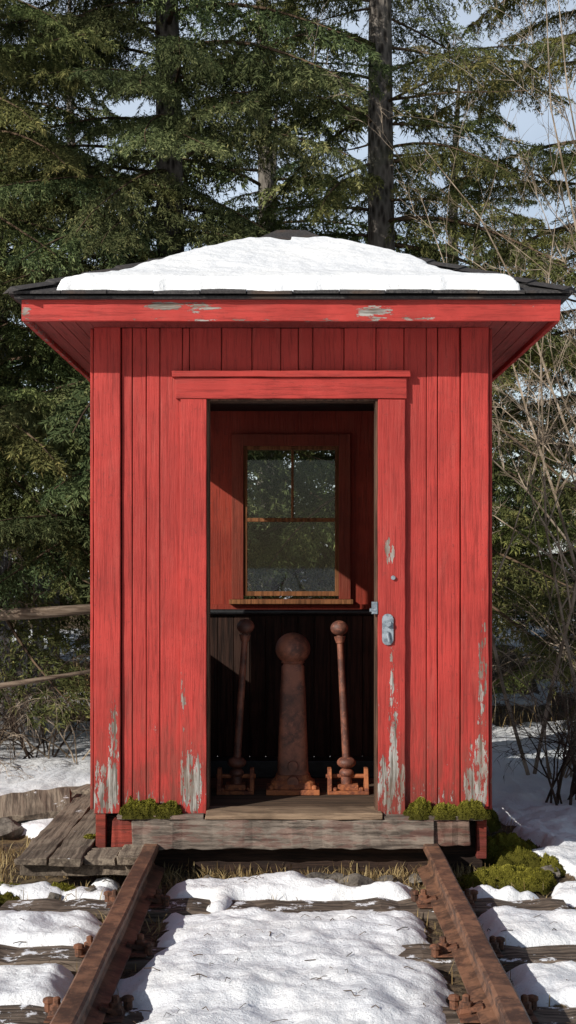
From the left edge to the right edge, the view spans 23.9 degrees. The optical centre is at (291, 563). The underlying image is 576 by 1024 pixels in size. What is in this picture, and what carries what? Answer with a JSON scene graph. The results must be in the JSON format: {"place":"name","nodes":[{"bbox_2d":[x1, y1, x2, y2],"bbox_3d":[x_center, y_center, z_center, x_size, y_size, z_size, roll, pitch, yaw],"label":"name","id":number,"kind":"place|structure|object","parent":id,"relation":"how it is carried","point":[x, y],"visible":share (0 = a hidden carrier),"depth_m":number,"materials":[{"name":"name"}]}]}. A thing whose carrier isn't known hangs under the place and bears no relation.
{"place":"outdoors","nodes":[
{"label":"outdoors","id":0,"kind":"place"},
{"bbox_2d":[0,817,552,1006],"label":"dry grass","id":1,"kind":"structure","parent":0,"point":[239,873],"depth_m":6.73,"materials":[{"name":"brown plant"}]},
{"bbox_2d":[0,569,575,1023],"bbox_3d":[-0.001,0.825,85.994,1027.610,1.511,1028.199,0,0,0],"label":"ground","id":2,"kind":"structure","parent":0,"point":[266,973],"depth_m":5.52,"materials":[{"name":"white snow"}]},
{"bbox_2d":[0,881,21,904],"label":"moss clump","id":3,"kind":"object","parent":2,"relation":"on","point":[6,896],"visible":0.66,"depth_m":6.23,"materials":[{"name":"green plant"}]},
{"bbox_2d":[0,817,23,839],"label":"rock","id":4,"kind":"object","parent":2,"relation":"on","point":[10,829],"visible":0.84,"depth_m":7.72,"materials":[{"name":"grey stone"}]},
{"bbox_2d":[0,681,57,752],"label":"bare bush","id":5,"kind":"object","parent":2,"relation":"on","point":[23,718],"visible":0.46,"depth_m":10.54,"materials":[{"name":"brown plant"}]},
{"bbox_2d":[0,543,61,742],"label":"bush","id":6,"kind":"object","parent":2,"relation":"on","point":[3,561],"visible":0.1,"depth_m":11.50,"materials":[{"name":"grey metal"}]},
{"bbox_2d":[7,303,59,583],"bbox_3d":[-6.039,-3.365,21.348,6.176,11.061,5.989,0,0,0],"label":"spruce tree","id":7,"kind":"object","parent":2,"relation":"on","point":[23,388],"visible":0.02,"depth_m":21.76,"materials":[{"name":"green plant"}]},
{"bbox_2d":[0,787,71,821],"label":"weathered board","id":8,"kind":"object","parent":2,"relation":"on","point":[37,804],"visible":0.79,"depth_m":7.97,"materials":[{"name":"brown wood"}]},
{"bbox_2d":[0,672,76,779],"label":"bare bush","id":9,"kind":"object","parent":2,"relation":"on","point":[24,723],"visible":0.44,"depth_m":10.27,"materials":[{"name":"brown plant"}]},
{"bbox_2d":[0,547,89,772],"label":"bare bush","id":10,"kind":"object","parent":2,"relation":"on","point":[22,745],"visible":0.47,"depth_m":10.52,"materials":[{"name":"brown plant"}]},
{"bbox_2d":[0,604,89,688],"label":"wooden rail fence","id":11,"kind":"object","parent":2,"relation":"on","point":[41,612],"visible":0.61,"depth_m":10.40,"materials":[{"name":"brown wood"}]},
{"bbox_2d":[0,684,89,764],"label":"bare bush","id":12,"kind":"object","parent":2,"relation":"on","point":[61,749],"visible":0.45,"depth_m":10.31,"materials":[{"name":"brown plant"}]},
{"bbox_2d":[0,559,89,741],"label":"bare bush","id":13,"kind":"object","parent":2,"relation":"on","point":[41,669],"visible":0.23,"depth_m":11.05,"materials":[{"name":"brown plant"}]},
{"bbox_2d":[47,892,59,899],"bbox_3d":[-1.099,1.536,6.280,0.078,0.048,0.071,0,0,-10],"label":"rock","id":14,"kind":"object","parent":2,"relation":"on","point":[52,894],"visible":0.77,"depth_m":6.25,"materials":[{"name":"grey stone"}]},
{"bbox_2d":[51,881,75,891],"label":"moss clump","id":15,"kind":"object","parent":2,"relation":"on","point":[64,886],"visible":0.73,"depth_m":6.35,"materials":[{"name":"green plant"}]},
{"bbox_2d":[0,17,155,692],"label":"spruce tree","id":16,"kind":"object","parent":2,"relation":"on","point":[82,586],"visible":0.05,"depth_m":15.88,"materials":[{"name":"green plant"}]},
{"bbox_2d":[14,793,142,875],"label":"wooden platform","id":17,"kind":"structure","parent":2,"relation":"on","point":[59,845],"depth_m":6.58,"materials":[{"name":"brown wood"}]},
{"bbox_2d":[61,784,89,796],"bbox_3d":[-1.369,1.406,8.352,0.428,0.064,0.153,-10,1,20],"label":"weathered board","id":18,"kind":"object","parent":17,"relation":"on","point":[82,789],"visible":0.17,"depth_m":8.27,"materials":[{"name":"brown wood"}]},
{"bbox_2d":[83,833,95,843],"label":"moss clump","id":19,"kind":"object","parent":17,"relation":"on","point":[89,836],"visible":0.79,"depth_m":6.90,"materials":[{"name":"green plant"}]},
{"bbox_2d":[7,0,153,614],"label":"spruce tree","id":20,"kind":"object","parent":2,"relation":"on","point":[105,111],"visible":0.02,"depth_m":22.13,"materials":[{"name":"green plant"}]},
{"bbox_2d":[84,887,96,891],"bbox_3d":[-0.950,1.538,6.340,0.105,0.069,0.137,0,0,43],"label":"rock","id":21,"kind":"object","parent":2,"relation":"on","point":[91,889],"visible":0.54,"depth_m":6.31,"materials":[{"name":"grey stone"}]},
{"bbox_2d":[0,0,185,734],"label":"spruce tree","id":22,"kind":"object","parent":2,"relation":"on","point":[46,461],"visible":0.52,"depth_m":10.77,"materials":[{"name":"green plant"}]},
{"bbox_2d":[9,247,323,574],"bbox_3d":[-2.923,-2.278,31.572,7.887,11.036,8.780,0,0,18],"label":"spruce tree","id":23,"kind":"object","parent":2,"relation":"on","point":[64,505],"depth_m":30.68,"materials":[{"name":"green plant"}]},
{"bbox_2d":[0,0,415,617],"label":"spruce tree","id":24,"kind":"object","parent":2,"relation":"on","point":[172,132],"visible":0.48,"depth_m":11.15,"materials":[{"name":"green plant"}]},
{"bbox_2d":[61,0,444,625],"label":"spruce tree","id":25,"kind":"object","parent":2,"relation":"on","point":[265,195],"visible":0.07,"depth_m":16.09,"materials":[{"name":"green plant"}]},
{"bbox_2d":[203,90,367,585],"bbox_3d":[-0.073,-3.794,25.524,6.564,10.851,5.589,0,0,0],"label":"spruce tree","id":26,"kind":"object","parent":2,"relation":"on","point":[254,194],"visible":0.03,"depth_m":25.89,"materials":[{"name":"green plant"}]},
{"bbox_2d":[0,843,575,1023],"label":"railway track","id":27,"kind":"structure","parent":2,"relation":"on","point":[109,954],"depth_m":5.28,"materials":[{"name":"metal"}]},
{"bbox_2d":[4,639,573,738],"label":"dry meadow grass","id":28,"kind":"structure","parent":2,"relation":"on","point":[79,718],"depth_m":13.22,"materials":[{"name":"brown plant"}]},
{"bbox_2d":[3,230,575,877],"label":"railway hut","id":29,"kind":"object","parent":2,"relation":"on","point":[207,368],"visible":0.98,"depth_m":6.80,"materials":[{"name":"red paint"}]},
{"bbox_2d":[118,796,157,818],"bbox_3d":[-0.752,1.201,6.750,0.228,0.111,0.128,0,0,0],"label":"moss clump","id":30,"kind":"object","parent":29,"relation":"on","point":[131,808],"visible":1,"depth_m":6.72,"materials":[{"name":"green plant"}]},
{"bbox_2d":[152,800,182,818],"bbox_3d":[-0.625,1.213,6.755,0.182,0.088,0.119,0,0,0],"label":"moss clump","id":31,"kind":"object","parent":29,"relation":"on","point":[168,809],"visible":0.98,"depth_m":6.72,"materials":[{"name":"green plant"}]},
{"bbox_2d":[216,619,255,794],"bbox_3d":[-0.299,0.764,7.350,0.215,0.934,0.200,0,0,0],"label":"switch lever","id":32,"kind":"object","parent":29,"relation":"on","point":[236,763],"visible":1,"depth_m":7.33,"materials":[{"name":"metal"}]},
{"bbox_2d":[266,633,319,794],"bbox_3d":[0.009,0.801,7.350,0.286,0.860,0.240,0,0,0],"label":"iron signal post","id":33,"kind":"object","parent":29,"relation":"on","point":[292,776],"visible":1,"depth_m":7.29,"materials":[{"name":"brown metal"}]},
{"bbox_2d":[326,621,369,794],"bbox_3d":[0.305,0.768,7.350,0.237,0.926,0.200,0,0,0],"label":"switch lever","id":34,"kind":"object","parent":29,"relation":"on","point":[346,763],"visible":1,"depth_m":7.33,"materials":[{"name":"metal"}]},
{"bbox_2d":[403,796,432,819],"bbox_3d":[0.631,1.208,6.752,0.163,0.109,0.119,0,0,0],"label":"moss clump","id":35,"kind":"object","parent":29,"relation":"on","point":[420,808],"visible":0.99,"depth_m":6.72,"materials":[{"name":"green plant"}]},
{"bbox_2d":[430,802,457,819],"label":"moss clump","id":36,"kind":"object","parent":29,"relation":"on","point":[442,811],"visible":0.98,"depth_m":6.72,"materials":[{"name":"green plant"}]},
{"bbox_2d":[455,798,490,819],"bbox_3d":[0.888,1.212,6.750,0.218,0.101,0.118,0,0,0],"label":"moss clump","id":37,"kind":"object","parent":29,"relation":"on","point":[471,808],"visible":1,"depth_m":6.72,"materials":[{"name":"green plant"}]},
{"bbox_2d":[485,808,500,832],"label":"moss clump","id":38,"kind":"object","parent":29,"relation":"on","point":[493,824],"visible":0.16,"depth_m":7.61,"materials":[{"name":"green plant"}]},
{"bbox_2d":[11,875,572,1023],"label":"twig litter","id":39,"kind":"object","parent":2,"relation":"on","point":[199,974],"visible":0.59,"depth_m":5.14,"materials":[{"name":"brown plant"}]},
{"bbox_2d":[306,872,328,878],"bbox_3d":[0.089,1.537,6.527,0.248,0.104,0.161,0,0,-40],"label":"rock","id":40,"kind":"object","parent":2,"relation":"on","point":[321,875],"visible":0.19,"depth_m":6.54,"materials":[{"name":"grey stone"}]},
{"bbox_2d":[326,872,346,881],"bbox_3d":[0.207,1.537,6.597,0.195,0.082,0.120,0,0,-41],"label":"rock","id":41,"kind":"object","parent":2,"relation":"on","point":[335,875],"visible":0.33,"depth_m":6.55,"materials":[{"name":"grey stone"}]},
{"bbox_2d":[338,873,374,886],"bbox_3d":[0.318,1.540,6.498,0.229,0.124,0.243,0,0,-30],"label":"rock","id":42,"kind":"object","parent":2,"relation":"on","point":[356,878],"visible":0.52,"depth_m":6.46,"materials":[{"name":"grey stone"}]},
{"bbox_2d":[184,0,575,684],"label":"spruce tree","id":43,"kind":"object","parent":2,"relation":"on","point":[380,200],"visible":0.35,"depth_m":11.97,"materials":[{"name":"green plant"}]},
{"bbox_2d":[378,875,399,881],"bbox_3d":[0.470,1.539,6.605,0.095,0.071,0.155,0,0,-30],"label":"rock","id":44,"kind":"object","parent":2,"relation":"on","point":[389,878],"visible":0.54,"depth_m":6.57,"materials":[{"name":"grey stone"}]},
{"bbox_2d":[409,873,422,884],"bbox_3d":[0.619,1.538,6.626,0.100,0.053,0.120,0,0,-11],"label":"rock","id":45,"kind":"object","parent":2,"relation":"on","point":[419,880],"visible":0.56,"depth_m":6.60,"materials":[{"name":"grey stone"}]},
{"bbox_2d":[313,426,537,573],"bbox_3d":[3.197,-1.777,36.219,7.912,8.744,8.126,0,0,0],"label":"spruce tree","id":46,"kind":"object","parent":2,"relation":"on","point":[492,486],"depth_m":35.18,"materials":[{"name":"green plant"}]},
{"bbox_2d":[292,529,575,716],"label":"bare bush","id":47,"kind":"object","parent":2,"relation":"on","point":[515,634],"visible":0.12,"depth_m":10.88,"materials":[{"name":"brown plant"}]},
{"bbox_2d":[304,2,575,776],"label":"bare sapling","id":48,"kind":"object","parent":2,"relation":"on","point":[571,606],"visible":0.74,"depth_m":9.71,"materials":[{"name":"brown plant"}]},
{"bbox_2d":[315,75,575,640],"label":"spruce tree","id":49,"kind":"object","parent":2,"relation":"on","point":[489,118],"visible":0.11,"depth_m":17.74,"materials":[{"name":"green plant"}]},
{"bbox_2d":[456,871,497,890],"bbox_3d":[0.897,1.515,6.521,0.251,0.075,0.288,0,0,0],"label":"moss clump","id":50,"kind":"object","parent":2,"relation":"on","point":[477,879],"visible":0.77,"depth_m":6.48,"materials":[{"name":"green plant"}]},
{"bbox_2d":[390,0,575,578],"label":"bare sapling","id":51,"kind":"object","parent":2,"relation":"on","point":[550,388],"visible":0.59,"depth_m":10.23,"materials":[{"name":"brown plant"}]},
{"bbox_2d":[405,0,575,729],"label":"spruce tree","id":52,"kind":"object","parent":2,"relation":"on","point":[529,548],"visible":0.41,"depth_m":13.30,"materials":[{"name":"green plant"}]},
{"bbox_2d":[407,174,575,582],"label":"spruce tree","id":53,"kind":"object","parent":2,"relation":"on","point":[500,394],"visible":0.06,"depth_m":24.35,"materials":[{"name":"green plant"}]},
{"bbox_2d":[410,23,575,764],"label":"bare sapling","id":54,"kind":"object","parent":2,"relation":"on","point":[544,510],"visible":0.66,"depth_m":10.09,"materials":[{"name":"brown plant"}]},
{"bbox_2d":[465,863,556,894],"bbox_3d":[1.060,1.508,6.622,0.474,0.088,0.490,0,0,0],"label":"moss clump","id":55,"kind":"object","parent":2,"relation":"on","point":[530,879],"visible":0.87,"depth_m":6.56,"materials":[{"name":"green plant"}]},
{"bbox_2d":[482,831,540,868],"bbox_3d":[1.121,1.468,7.100,0.353,0.128,0.640,0,0,0],"label":"moss clump","id":56,"kind":"object","parent":2,"relation":"on","point":[504,848],"visible":0.82,"depth_m":6.93,"materials":[{"name":"green plant"}]},
{"bbox_2d":[474,0,575,473],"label":"bare sapling","id":57,"kind":"object","parent":2,"relation":"on","point":[569,196],"visible":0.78,"depth_m":10.21,"materials":[{"name":"brown plant"}]},
{"bbox_2d":[492,605,575,805],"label":"bare bush","id":58,"kind":"object","parent":2,"relation":"on","point":[560,773],"visible":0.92,"depth_m":8.63,"materials":[{"name":"brown plant"}]},
{"bbox_2d":[492,584,575,778],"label":"bare bush","id":59,"kind":"object","parent":2,"relation":"on","point":[546,757],"visible":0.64,"depth_m":9.59,"materials":[{"name":"brown plant"}]},
{"bbox_2d":[492,459,575,712],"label":"bare bush","id":60,"kind":"object","parent":2,"relation":"on","point":[556,638],"visible":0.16,"depth_m":12.26,"materials":[{"name":"brown plant"}]},
{"bbox_2d":[492,704,575,799],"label":"bare bush","id":61,"kind":"object","parent":2,"relation":"on","point":[564,744],"visible":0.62,"depth_m":8.54,"materials":[{"name":"brown plant"}]},
{"bbox_2d":[494,360,575,688],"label":"bare sapling","id":62,"kind":"object","parent":2,"relation":"on","point":[549,597],"visible":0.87,"depth_m":9.60,"materials":[{"name":"brown plant"}]},
{"bbox_2d":[500,343,575,622],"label":"spruce tree","id":63,"kind":"object","parent":2,"relation":"on","point":[571,579],"visible":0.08,"depth_m":21.12,"materials":[{"name":"green plant"}]},
{"bbox_2d":[543,865,560,878],"bbox_3d":[1.294,1.536,6.795,0.141,0.069,0.086,0,0,35],"label":"rock","id":64,"kind":"object","parent":2,"relation":"on","point":[556,874],"visible":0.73,"depth_m":6.76,"materials":[{"name":"grey stone"}]},
{"bbox_2d":[538,852,566,876],"bbox_3d":[1.299,1.508,6.900,0.257,0.088,0.321,0,0,0],"label":"moss clump","id":65,"kind":"object","parent":2,"relation":"on","point":[546,859],"visible":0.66,"depth_m":6.81,"materials":[{"name":"green plant"}]},
{"bbox_2d":[565,359,575,544],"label":"spruce tree","id":66,"kind":"object","parent":2,"relation":"on","point":[575,381],"visible":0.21,"depth_m":17.27,"materials":[{"name":"green plant"}]},
{"bbox_2d":[0,0,575,564],"label":"sky","id":67,"kind":"structure","parent":0,"point":[526,120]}
]}

